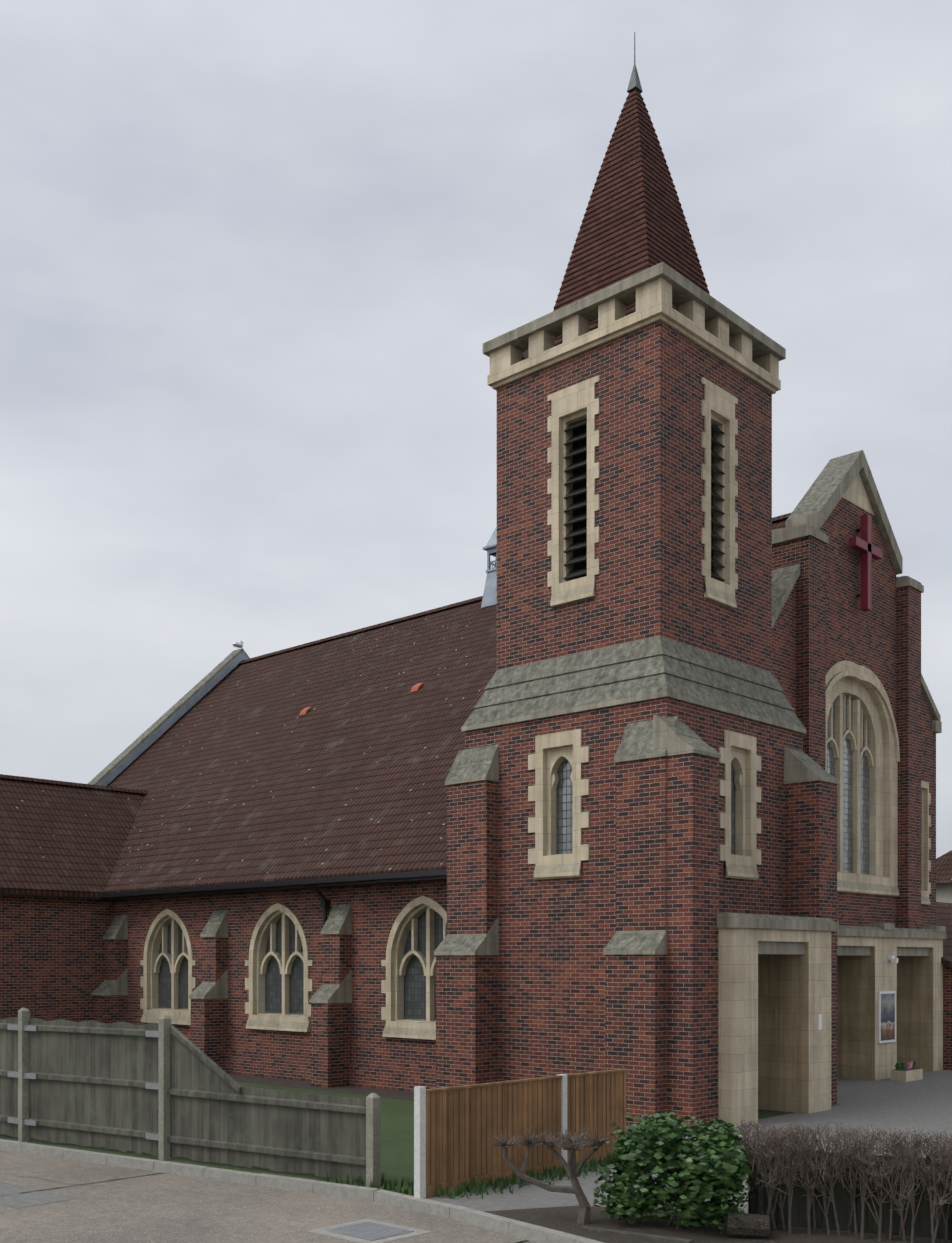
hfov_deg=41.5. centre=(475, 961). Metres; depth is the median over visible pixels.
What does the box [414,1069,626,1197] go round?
new fence panels
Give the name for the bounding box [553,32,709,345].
tower spire
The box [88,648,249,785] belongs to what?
nave verge coping
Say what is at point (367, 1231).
manhole cover
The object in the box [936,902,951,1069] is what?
brick wall
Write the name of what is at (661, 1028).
tower
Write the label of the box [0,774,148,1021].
wing
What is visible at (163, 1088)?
old fence panels
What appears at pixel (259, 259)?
sky
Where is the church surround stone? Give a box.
[143,377,942,1126]
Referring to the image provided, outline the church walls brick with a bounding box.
[114,321,935,1081]
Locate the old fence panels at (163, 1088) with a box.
[0,1008,380,1187]
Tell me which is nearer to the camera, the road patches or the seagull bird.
the road patches
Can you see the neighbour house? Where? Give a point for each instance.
(944, 878)
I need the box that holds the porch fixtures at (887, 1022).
[818,956,922,1081]
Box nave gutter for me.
[100,869,446,979]
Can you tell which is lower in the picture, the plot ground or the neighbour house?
the plot ground
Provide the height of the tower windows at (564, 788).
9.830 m
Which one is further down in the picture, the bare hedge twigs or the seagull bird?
the bare hedge twigs
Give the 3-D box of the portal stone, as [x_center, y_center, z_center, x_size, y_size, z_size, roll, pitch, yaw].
[7.242,-0.521,28.193,3.820,0.790,14.306,0,0,32]
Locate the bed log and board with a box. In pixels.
[581,1212,769,1242]
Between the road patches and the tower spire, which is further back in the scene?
the tower spire
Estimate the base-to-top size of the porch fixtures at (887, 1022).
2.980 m
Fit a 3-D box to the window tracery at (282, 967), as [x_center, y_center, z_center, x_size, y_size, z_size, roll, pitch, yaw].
[-4.549,0.067,30.644,11.650,2.554,0.180,0,0,43]
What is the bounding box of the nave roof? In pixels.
[105,513,790,892]
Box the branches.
[748,1138,951,1240]
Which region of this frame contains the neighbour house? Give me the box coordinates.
[936,850,951,902]
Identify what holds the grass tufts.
on the plot ground
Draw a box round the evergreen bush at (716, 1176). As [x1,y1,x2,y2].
[593,1111,759,1233]
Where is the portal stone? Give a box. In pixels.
[717,913,946,955]
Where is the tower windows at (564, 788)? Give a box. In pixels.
[556,418,734,854]
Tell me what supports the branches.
on the plot ground
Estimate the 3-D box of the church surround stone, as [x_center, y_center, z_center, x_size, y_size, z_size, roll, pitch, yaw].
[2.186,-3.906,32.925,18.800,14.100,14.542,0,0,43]
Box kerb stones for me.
[0,1139,603,1242]
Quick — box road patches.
[0,1175,290,1223]
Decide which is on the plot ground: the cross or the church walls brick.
the church walls brick
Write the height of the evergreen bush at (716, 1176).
1.258 m
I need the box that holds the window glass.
[826,693,872,874]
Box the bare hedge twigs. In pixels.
[734,1119,951,1242]
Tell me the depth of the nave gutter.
29.27 m
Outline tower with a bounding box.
[434,262,838,1128]
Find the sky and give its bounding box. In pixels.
[0,0,951,857]
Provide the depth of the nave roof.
35.38 m
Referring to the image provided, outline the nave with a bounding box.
[92,664,435,1091]
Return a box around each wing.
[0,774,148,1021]
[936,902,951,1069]
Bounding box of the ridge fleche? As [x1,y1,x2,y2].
[481,527,496,607]
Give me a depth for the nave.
30.20 m
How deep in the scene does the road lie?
14.84 m
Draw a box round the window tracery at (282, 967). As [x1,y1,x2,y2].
[154,908,446,1020]
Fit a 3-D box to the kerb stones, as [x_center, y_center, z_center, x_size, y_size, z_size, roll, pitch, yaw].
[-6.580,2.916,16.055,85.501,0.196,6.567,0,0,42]
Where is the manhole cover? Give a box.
[308,1219,430,1242]
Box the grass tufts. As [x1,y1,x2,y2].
[326,1151,652,1198]
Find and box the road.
[0,1150,535,1242]
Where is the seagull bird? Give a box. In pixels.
[233,641,242,647]
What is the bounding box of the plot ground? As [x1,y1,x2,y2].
[0,1070,951,1242]
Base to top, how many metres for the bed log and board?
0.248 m
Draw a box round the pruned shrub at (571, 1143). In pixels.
[485,1125,617,1224]
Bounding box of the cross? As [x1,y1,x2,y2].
[849,514,882,611]
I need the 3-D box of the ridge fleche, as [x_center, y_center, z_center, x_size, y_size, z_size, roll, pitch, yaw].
[0.894,-12.255,38.434,1.054,2.932,1.054,0,0,43]
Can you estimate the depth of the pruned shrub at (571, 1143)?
13.61 m
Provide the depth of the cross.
30.40 m

